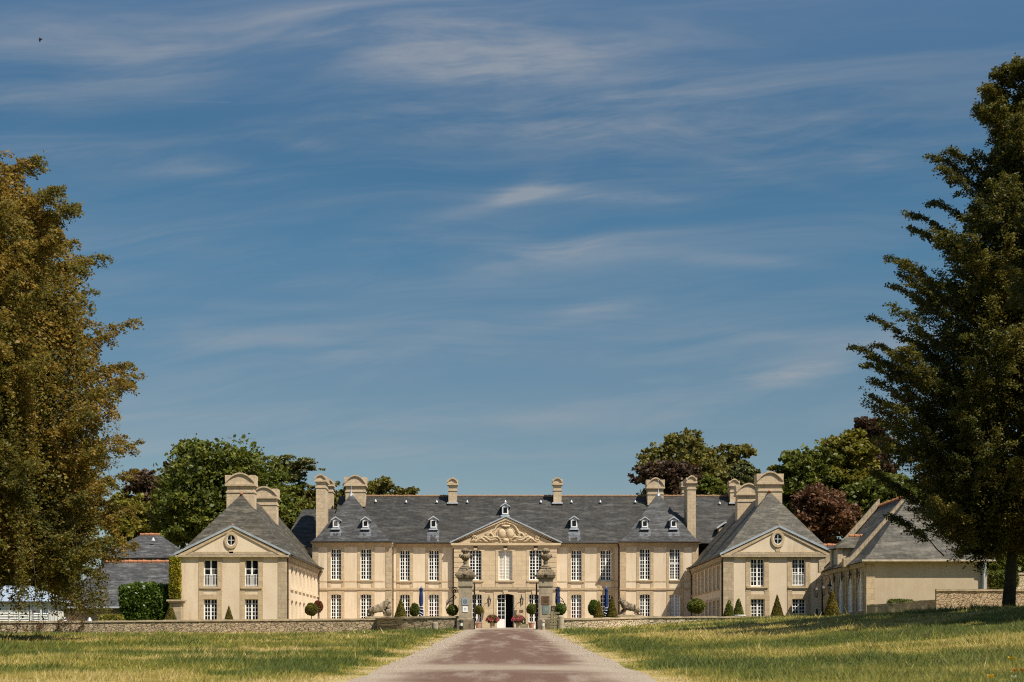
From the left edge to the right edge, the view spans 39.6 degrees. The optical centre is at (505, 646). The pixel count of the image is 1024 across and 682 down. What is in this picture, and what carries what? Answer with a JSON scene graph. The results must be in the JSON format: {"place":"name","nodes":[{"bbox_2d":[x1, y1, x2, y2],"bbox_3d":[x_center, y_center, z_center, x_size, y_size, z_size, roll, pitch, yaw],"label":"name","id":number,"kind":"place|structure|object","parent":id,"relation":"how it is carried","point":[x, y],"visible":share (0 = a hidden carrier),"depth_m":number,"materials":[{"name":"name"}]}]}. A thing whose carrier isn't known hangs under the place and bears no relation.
{"place":"outdoors","nodes":[
{"label":"outdoors","id":0,"kind":"place"},
{"bbox_2d":[324,628,687,681],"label":"driveway","id":1,"kind":"structure","parent":0,"point":[507,655],"depth_m":33.67,"materials":[{"name":"grey gravel"}]},
{"bbox_2d":[473,605,483,627],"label":"topiary ball","id":2,"kind":"object","parent":1,"relation":"on","point":[479,610],"visible":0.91,"depth_m":123.96,"materials":[{"name":"green plant"}]},
{"bbox_2d":[485,614,499,627],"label":"flower pot","id":3,"kind":"object","parent":1,"relation":"on","point":[493,619],"visible":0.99,"depth_m":123.81,"materials":[{"name":"stone"}]},
{"bbox_2d":[526,603,535,627],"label":"topiary ball","id":4,"kind":"object","parent":1,"relation":"on","point":[531,608],"visible":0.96,"depth_m":123.96,"materials":[{"name":"green plant"}]},
{"bbox_2d":[0,0,1023,579],"label":"sky","id":5,"kind":"structure","parent":0,"point":[495,247],"materials":[{"name":"blue"}]},
{"bbox_2d":[0,601,1023,681],"bbox_3d":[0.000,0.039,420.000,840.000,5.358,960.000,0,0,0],"label":"ground","id":6,"kind":"structure","parent":0,"point":[643,670],"depth_m":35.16,"materials":[{"name":"green plant"}]},
{"bbox_2d":[0,586,69,620],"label":"slatted shed","id":7,"kind":"structure","parent":6,"relation":"on","point":[4,611],"depth_m":106.50,"materials":[{"name":"white paint"}]},
{"bbox_2d":[0,150,148,638],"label":"beech tree","id":8,"kind":"object","parent":6,"relation":"on","point":[46,526],"visible":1,"depth_m":58.33,"materials":[{"name":"green plant"}]},
{"bbox_2d":[98,613,123,620],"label":"shrub","id":9,"kind":"object","parent":6,"relation":"on","point":[110,617],"visible":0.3,"depth_m":104.94,"materials":[{"name":"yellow plant"}]},
{"bbox_2d":[63,560,178,620],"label":"barn","id":10,"kind":"structure","parent":6,"relation":"on","point":[125,572],"depth_m":114.54,"materials":[{"name":"stone"}]},
{"bbox_2d":[99,489,160,551],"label":"tree","id":11,"kind":"object","parent":6,"relation":"on","point":[130,529],"visible":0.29,"depth_m":144.13,"materials":[{"name":"green plant"}]},
{"bbox_2d":[101,533,180,564],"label":"outbuilding","id":12,"kind":"structure","parent":6,"relation":"on","point":[156,546],"depth_m":121.72,"materials":[{"name":"stone"}]},
{"bbox_2d":[118,580,169,620],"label":"hedge","id":13,"kind":"object","parent":6,"relation":"on","point":[139,600],"visible":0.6,"depth_m":106.41,"materials":[{"name":"green plant"}]},
{"bbox_2d":[121,459,176,537],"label":"copper beech","id":14,"kind":"object","parent":6,"relation":"on","point":[140,483],"visible":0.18,"depth_m":154.08,"materials":[{"name":"brown plant"}]},
{"bbox_2d":[164,603,176,619],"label":"topiary cone","id":15,"kind":"object","parent":6,"relation":"on","point":[170,614],"visible":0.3,"depth_m":104.70,"materials":[{"name":"green plant"}]},
{"bbox_2d":[166,600,186,619],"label":"stone pier","id":16,"kind":"structure","parent":6,"relation":"on","point":[177,606],"depth_m":105.18,"materials":[{"name":"beige stone"}]},
{"bbox_2d":[0,618,376,633],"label":"boundary wall","id":17,"kind":"structure","parent":6,"relation":"on","point":[275,625],"depth_m":102.95,"materials":[{"name":"stone"}]},
{"bbox_2d":[0,620,42,630],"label":"climbing plant","id":18,"kind":"object","parent":17,"relation":"attached to","point":[40,624],"visible":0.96,"depth_m":102.09,"materials":[{"name":"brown plant"}]},
{"bbox_2d":[56,617,84,631],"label":"climbing plant","id":19,"kind":"object","parent":17,"relation":"attached to","point":[73,619],"visible":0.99,"depth_m":102.30,"materials":[{"name":"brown plant"}]},
{"bbox_2d":[365,599,391,617],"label":"lion statue","id":20,"kind":"object","parent":17,"relation":"on","point":[384,608],"visible":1,"depth_m":103.52,"materials":[{"name":"stone"}]},
{"bbox_2d":[144,433,301,548],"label":"oak tree","id":21,"kind":"object","parent":6,"relation":"on","point":[190,507],"visible":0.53,"depth_m":135.79,"materials":[{"name":"green plant"}]},
{"bbox_2d":[174,472,323,619],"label":"side wing","id":22,"kind":"structure","parent":6,"relation":"on","point":[245,554],"depth_m":106.60,"materials":[{"name":"beige stone"}]},
{"bbox_2d":[168,556,181,599],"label":"climbing plant","id":23,"kind":"object","parent":22,"relation":"attached to","point":[175,579],"visible":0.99,"depth_m":106.02,"materials":[{"name":"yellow plant"}]},
{"bbox_2d":[199,558,221,591],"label":"window","id":24,"kind":"structure","parent":22,"relation":"in","point":[210,569],"depth_m":106.69,"materials":[{"name":"white paint"}]},
{"bbox_2d":[199,592,221,619],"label":"window","id":25,"kind":"structure","parent":22,"relation":"in","point":[210,605],"depth_m":106.58,"materials":[{"name":"white paint"}]},
{"bbox_2d":[224,532,237,552],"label":"round window","id":26,"kind":"structure","parent":22,"relation":"in","point":[231,539],"depth_m":106.50,"materials":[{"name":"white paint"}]},
{"bbox_2d":[240,558,262,591],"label":"window","id":27,"kind":"structure","parent":22,"relation":"in","point":[251,569],"depth_m":106.58,"materials":[{"name":"white paint"}]},
{"bbox_2d":[240,592,262,619],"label":"window","id":28,"kind":"structure","parent":22,"relation":"in","point":[251,605],"depth_m":106.58,"materials":[{"name":"white paint"}]},
{"bbox_2d":[259,453,325,495],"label":"cedar tree","id":29,"kind":"object","parent":6,"relation":"on","point":[298,467],"visible":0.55,"depth_m":146.28,"materials":[{"name":"plant"}]},
{"bbox_2d":[279,488,314,529],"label":"oak tree","id":30,"kind":"object","parent":6,"relation":"on","point":[292,517],"visible":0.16,"depth_m":142.25,"materials":[{"name":"green plant"}]},
{"bbox_2d":[293,485,315,508],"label":"tree","id":31,"kind":"object","parent":6,"relation":"on","point":[310,498],"visible":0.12,"depth_m":148.37,"materials":[{"name":"green plant"}]},
{"bbox_2d":[334,481,345,508],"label":"tree","id":32,"kind":"object","parent":6,"relation":"on","point":[340,492],"visible":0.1,"depth_m":148.93,"materials":[{"name":"green plant"}]},
{"bbox_2d":[366,475,399,494],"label":"tree","id":33,"kind":"object","parent":6,"relation":"on","point":[383,485],"visible":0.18,"depth_m":150.34,"materials":[{"name":"green plant"}]},
{"bbox_2d":[394,598,406,616],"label":"topiary cone","id":34,"kind":"object","parent":6,"relation":"on","point":[400,611],"visible":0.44,"depth_m":105.09,"materials":[{"name":"green plant"}]},
{"bbox_2d":[394,486,420,495],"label":"tree","id":35,"kind":"object","parent":6,"relation":"on","point":[412,490],"visible":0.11,"depth_m":151.41,"materials":[{"name":"green plant"}]},
{"bbox_2d":[409,602,419,615],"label":"topiary ball","id":36,"kind":"object","parent":6,"relation":"on","point":[414,608],"visible":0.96,"depth_m":105.37,"materials":[{"name":"green plant"}]},
{"bbox_2d":[376,616,458,630],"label":"boundary wall","id":37,"kind":"structure","parent":6,"relation":"on","point":[395,623],"depth_m":99.85,"materials":[{"name":"stone"}]},
{"bbox_2d":[419,587,423,615],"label":"closed parasol","id":38,"kind":"object","parent":6,"relation":"on","point":[421,612],"visible":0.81,"depth_m":105.89,"materials":[{"name":"blue fabric"}]},
{"bbox_2d":[455,548,475,629],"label":"gate pier","id":39,"kind":"structure","parent":6,"relation":"on","point":[465,575],"depth_m":99.03,"materials":[{"name":"stone"}]},
{"bbox_2d":[446,587,458,614],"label":"iron bracket","id":40,"kind":"object","parent":39,"relation":"attached to","point":[453,597],"visible":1,"depth_m":99.58,"materials":[{"name":"black metal"}]},
{"bbox_2d":[446,604,458,615],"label":"hanging ball","id":41,"kind":"object","parent":40,"relation":"hanging from","point":[451,609],"visible":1,"depth_m":99.36,"materials":[{"name":"green plant"}]},
{"bbox_2d":[291,474,739,627],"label":"chateau","id":42,"kind":"structure","parent":6,"relation":"on","point":[367,552],"depth_m":126.27,"materials":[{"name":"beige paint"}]},
{"bbox_2d":[328,547,343,587],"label":"window","id":43,"kind":"structure","parent":42,"relation":"in","point":[335,554],"depth_m":125.15,"materials":[{"name":"white paint"}]},
{"bbox_2d":[328,590,343,618],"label":"window","id":44,"kind":"structure","parent":42,"relation":"in","point":[335,598],"depth_m":125.15,"materials":[{"name":"white paint"}]},
{"bbox_2d":[357,547,374,587],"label":"window","id":45,"kind":"structure","parent":42,"relation":"in","point":[367,553],"depth_m":125.15,"materials":[{"name":"white paint"}]},
{"bbox_2d":[357,590,374,617],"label":"window","id":46,"kind":"structure","parent":42,"relation":"in","point":[367,597],"depth_m":125.15,"materials":[{"name":"white paint"}]},
{"bbox_2d":[397,547,412,587],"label":"window","id":47,"kind":"structure","parent":42,"relation":"in","point":[404,554],"depth_m":126.44,"materials":[{"name":"white paint"}]},
{"bbox_2d":[397,590,412,616],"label":"window","id":48,"kind":"structure","parent":42,"relation":"in","point":[406,596],"depth_m":126.44,"materials":[{"name":"white paint"}]},
{"bbox_2d":[425,547,441,587],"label":"window","id":49,"kind":"structure","parent":42,"relation":"in","point":[433,555],"depth_m":126.26,"materials":[{"name":"white paint"}]},
{"bbox_2d":[425,590,441,615],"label":"window","id":50,"kind":"structure","parent":42,"relation":"in","point":[433,599],"depth_m":126.26,"materials":[{"name":"white paint"}]},
{"bbox_2d":[467,546,484,586],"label":"window","id":51,"kind":"structure","parent":42,"relation":"in","point":[476,562],"depth_m":126.04,"materials":[{"name":"white paint"}]},
{"bbox_2d":[472,590,484,627],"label":"glazed door","id":52,"kind":"structure","parent":42,"relation":"in","point":[479,595],"depth_m":126.04,"materials":[{"name":"white paint"}]},
{"bbox_2d":[497,594,505,627],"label":"door leaf","id":53,"kind":"structure","parent":42,"relation":"in","point":[501,599],"depth_m":126.07,"materials":[{"name":"white paint"}]},
{"bbox_2d":[496,546,514,586],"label":"window","id":54,"kind":"structure","parent":42,"relation":"in","point":[505,557],"depth_m":126.04,"materials":[{"name":"white paint"}]},
{"bbox_2d":[526,590,538,627],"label":"glazed door","id":55,"kind":"structure","parent":42,"relation":"in","point":[530,595],"depth_m":126.04,"materials":[{"name":"white paint"}]},
{"bbox_2d":[526,546,543,586],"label":"window","id":56,"kind":"structure","parent":42,"relation":"in","point":[534,562],"depth_m":126.04,"materials":[{"name":"white paint"}]},
{"bbox_2d":[568,547,584,587],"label":"window","id":57,"kind":"structure","parent":42,"relation":"in","point":[576,555],"depth_m":126.44,"materials":[{"name":"white paint"}]},
{"bbox_2d":[568,590,584,617],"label":"window","id":58,"kind":"structure","parent":42,"relation":"in","point":[576,599],"depth_m":126.44,"materials":[{"name":"white paint"}]},
{"bbox_2d":[597,547,613,587],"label":"window","id":59,"kind":"structure","parent":42,"relation":"in","point":[605,555],"depth_m":126.44,"materials":[{"name":"white paint"}]},
{"bbox_2d":[597,590,613,613],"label":"window","id":60,"kind":"structure","parent":42,"relation":"in","point":[600,594],"depth_m":126.48,"materials":[{"name":"white paint"}]},
{"bbox_2d":[637,547,653,587],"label":"window","id":61,"kind":"structure","parent":42,"relation":"in","point":[645,555],"depth_m":124.97,"materials":[{"name":"white paint"}]},
{"bbox_2d":[637,590,653,615],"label":"window","id":62,"kind":"structure","parent":42,"relation":"in","point":[645,599],"depth_m":125.15,"materials":[{"name":"white paint"}]},
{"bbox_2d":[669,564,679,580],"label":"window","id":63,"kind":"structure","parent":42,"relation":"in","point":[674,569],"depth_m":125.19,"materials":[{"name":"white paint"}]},
{"bbox_2d":[666,547,682,587],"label":"window","id":64,"kind":"structure","parent":42,"relation":"in","point":[674,555],"depth_m":124.97,"materials":[{"name":"white paint"}]},
{"bbox_2d":[666,590,682,615],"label":"window","id":65,"kind":"structure","parent":42,"relation":"in","point":[674,599],"depth_m":125.15,"materials":[{"name":"white paint"}]},
{"bbox_2d":[535,548,555,629],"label":"gate pier","id":66,"kind":"structure","parent":6,"relation":"on","point":[545,575],"depth_m":99.03,"materials":[{"name":"stone"}]},
{"bbox_2d":[547,606,559,629],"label":"pallet sign","id":67,"kind":"object","parent":6,"relation":"on","point":[553,619],"visible":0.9,"depth_m":98.00,"materials":[{"name":"grey wood"}]},
{"bbox_2d":[588,599,597,617],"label":"topiary ball","id":68,"kind":"object","parent":6,"relation":"on","point":[592,606],"visible":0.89,"depth_m":105.92,"materials":[{"name":"green plant"}]},
{"bbox_2d":[554,616,646,628],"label":"boundary wall","id":69,"kind":"structure","parent":6,"relation":"on","point":[610,622],"depth_m":99.92,"materials":[{"name":"stone"}]},
{"bbox_2d":[617,597,642,616],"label":"lion statue","id":70,"kind":"object","parent":69,"relation":"on","point":[626,605],"visible":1,"depth_m":103.49,"materials":[{"name":"stone"}]},
{"bbox_2d":[606,595,617,617],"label":"topiary cone","id":71,"kind":"object","parent":6,"relation":"on","point":[611,611],"visible":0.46,"depth_m":104.78,"materials":[{"name":"green plant"}]},
{"bbox_2d":[627,458,701,494],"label":"copper beech","id":72,"kind":"object","parent":6,"relation":"on","point":[673,474],"visible":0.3,"depth_m":147.84,"materials":[{"name":"brown plant"}]},
{"bbox_2d":[686,598,705,615],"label":"topiary ball","id":73,"kind":"object","parent":6,"relation":"on","point":[696,606],"visible":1,"depth_m":105.61,"materials":[{"name":"green plant"}]},
{"bbox_2d":[635,427,757,494],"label":"tree","id":74,"kind":"object","parent":6,"relation":"on","point":[694,450],"visible":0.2,"depth_m":155.07,"materials":[{"name":"green plant"}]},
{"bbox_2d":[696,473,727,494],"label":"tree","id":75,"kind":"object","parent":6,"relation":"on","point":[709,484],"visible":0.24,"depth_m":144.62,"materials":[{"name":"green plant"}]},
{"bbox_2d":[647,616,779,624],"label":"boundary wall","id":76,"kind":"structure","parent":6,"relation":"on","point":[660,619],"depth_m":103.63,"materials":[{"name":"stone"}]},
{"bbox_2d":[723,600,733,615],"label":"conical shrub","id":77,"kind":"object","parent":6,"relation":"on","point":[728,610],"visible":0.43,"depth_m":105.19,"materials":[{"name":"green plant"}]},
{"bbox_2d":[734,598,743,614],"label":"conical shrub","id":78,"kind":"object","parent":6,"relation":"on","point":[738,609],"visible":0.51,"depth_m":105.20,"materials":[{"name":"green plant"}]},
{"bbox_2d":[727,461,760,485],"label":"tree","id":79,"kind":"object","parent":6,"relation":"on","point":[743,473],"visible":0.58,"depth_m":149.24,"materials":[{"name":"plant"}]},
{"bbox_2d":[686,471,829,615],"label":"side wing","id":80,"kind":"structure","parent":6,"relation":"on","point":[762,550],"depth_m":106.77,"materials":[{"name":"beige stone"}]},
{"bbox_2d":[746,557,768,590],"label":"window","id":81,"kind":"structure","parent":80,"relation":"in","point":[757,568],"depth_m":106.58,"materials":[{"name":"white paint"}]},
{"bbox_2d":[746,591,769,615],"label":"window","id":82,"kind":"structure","parent":80,"relation":"in","point":[754,602],"depth_m":106.58,"materials":[{"name":"white paint"}]},
{"bbox_2d":[771,531,784,551],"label":"round window","id":83,"kind":"structure","parent":80,"relation":"in","point":[777,538],"depth_m":106.50,"materials":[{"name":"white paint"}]},
{"bbox_2d":[787,557,809,590],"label":"window","id":84,"kind":"structure","parent":80,"relation":"in","point":[795,565],"depth_m":106.58,"materials":[{"name":"white paint"}]},
{"bbox_2d":[787,591,810,615],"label":"window","id":85,"kind":"structure","parent":80,"relation":"in","point":[795,602],"depth_m":106.58,"materials":[{"name":"white paint"}]},
{"bbox_2d":[770,595,783,615],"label":"topiary cone","id":86,"kind":"object","parent":6,"relation":"on","point":[777,609],"visible":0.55,"depth_m":104.98,"materials":[{"name":"green plant"}]},
{"bbox_2d":[766,464,794,502],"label":"tree","id":87,"kind":"object","parent":6,"relation":"on","point":[771,468],"visible":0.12,"depth_m":148.53,"materials":[{"name":"green plant"}]},
{"bbox_2d":[776,443,847,514],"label":"tree","id":88,"kind":"object","parent":6,"relation":"on","point":[806,466],"visible":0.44,"depth_m":145.48,"materials":[{"name":"green plant"}]},
{"bbox_2d":[814,575,831,614],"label":"lamp post","id":89,"kind":"object","parent":6,"relation":"on","point":[822,587],"visible":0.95,"depth_m":100.46,"materials":[{"name":"black metal"}]},
{"bbox_2d":[790,482,861,543],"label":"copper beech","id":90,"kind":"object","parent":6,"relation":"on","point":[822,514],"visible":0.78,"depth_m":128.43,"materials":[{"name":"red plant"}]},
{"bbox_2d":[823,588,840,616],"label":"topiary cone","id":91,"kind":"object","parent":6,"relation":"on","point":[831,608],"visible":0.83,"depth_m":91.25,"materials":[{"name":"green plant"}]},
{"bbox_2d":[814,427,883,497],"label":"tree","id":92,"kind":"object","parent":6,"relation":"on","point":[851,468],"visible":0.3,"depth_m":146.82,"materials":[{"name":"green plant"}]},
{"bbox_2d":[836,477,884,539],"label":"tree","id":93,"kind":"object","parent":6,"relation":"on","point":[865,502],"visible":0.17,"depth_m":138.27,"materials":[{"name":"green plant"}]},
{"bbox_2d":[852,416,902,474],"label":"copper beech","id":94,"kind":"object","parent":6,"relation":"on","point":[866,424],"visible":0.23,"depth_m":150.47,"materials":[{"name":"brown plant"}]},
{"bbox_2d":[839,470,939,535],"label":"tree","id":95,"kind":"object","parent":6,"relation":"on","point":[878,492],"visible":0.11,"depth_m":136.82,"materials":[{"name":"green plant"}]},
{"bbox_2d":[866,600,926,613],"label":"garden wall","id":96,"kind":"structure","parent":6,"relation":"on","point":[886,607],"depth_m":90.91,"materials":[{"name":"stone"}]},
{"bbox_2d":[818,496,995,614],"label":"orangery","id":97,"kind":"structure","parent":6,"relation":"on","point":[874,556],"depth_m":93.56,"materials":[{"name":"stone"}]},
{"bbox_2d":[838,574,842,613],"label":"arched window","id":98,"kind":"structure","parent":97,"relation":"in","point":[840,583],"depth_m":100.27,"materials":[{"name":"grey glass"}]},
{"bbox_2d":[846,572,852,613],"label":"arched window","id":99,"kind":"structure","parent":97,"relation":"in","point":[849,581],"depth_m":97.35,"materials":[{"name":"grey glass"}]},
{"bbox_2d":[856,570,862,612],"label":"arched window","id":100,"kind":"structure","parent":97,"relation":"in","point":[860,573],"depth_m":94.61,"materials":[{"name":"grey glass"}]},
{"bbox_2d":[846,52,1023,606],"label":"beech tree","id":101,"kind":"object","parent":6,"relation":"on","point":[960,478],"visible":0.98,"depth_m":60.50,"materials":[{"name":"green plant"}]},
{"bbox_2d":[935,589,1023,608],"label":"garden wall","id":102,"kind":"structure","parent":6,"relation":"on","point":[962,597],"depth_m":87.73,"materials":[{"name":"stone"}]},
{"bbox_2d":[970,540,1023,572],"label":"tree","id":103,"kind":"object","parent":6,"relation":"on","point":[994,567],"visible":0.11,"depth_m":124.97,"materials":[{"name":"green plant"}]},
{"bbox_2d":[987,573,1023,588],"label":"garden wall","id":104,"kind":"structure","parent":6,"relation":"on","point":[1021,582],"depth_m":112.01,"materials":[{"name":"stone"}]},
{"bbox_2d":[987,569,1019,588],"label":"shrub","id":105,"kind":"object","parent":104,"relation":"on","point":[996,580],"visible":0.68,"depth_m":111.45,"materials":[{"name":"green plant"}]},
{"bbox_2d":[997,207,1023,312],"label":"beech tree","id":106,"kind":"object","parent":6,"relation":"on","point":[1019,277],"visible":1,"depth_m":49.41,"materials":[{"name":"green plant"}]},
{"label":"courtyard","id":107,"kind":"structure","parent":0,"visible":0},
{"bbox_2d":[305,602,317,618],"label":"topiary ball","id":108,"kind":"object","parent":107,"relation":"on","point":[311,609],"visible":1,"depth_m":107.69,"materials":[{"name":"green plant"}]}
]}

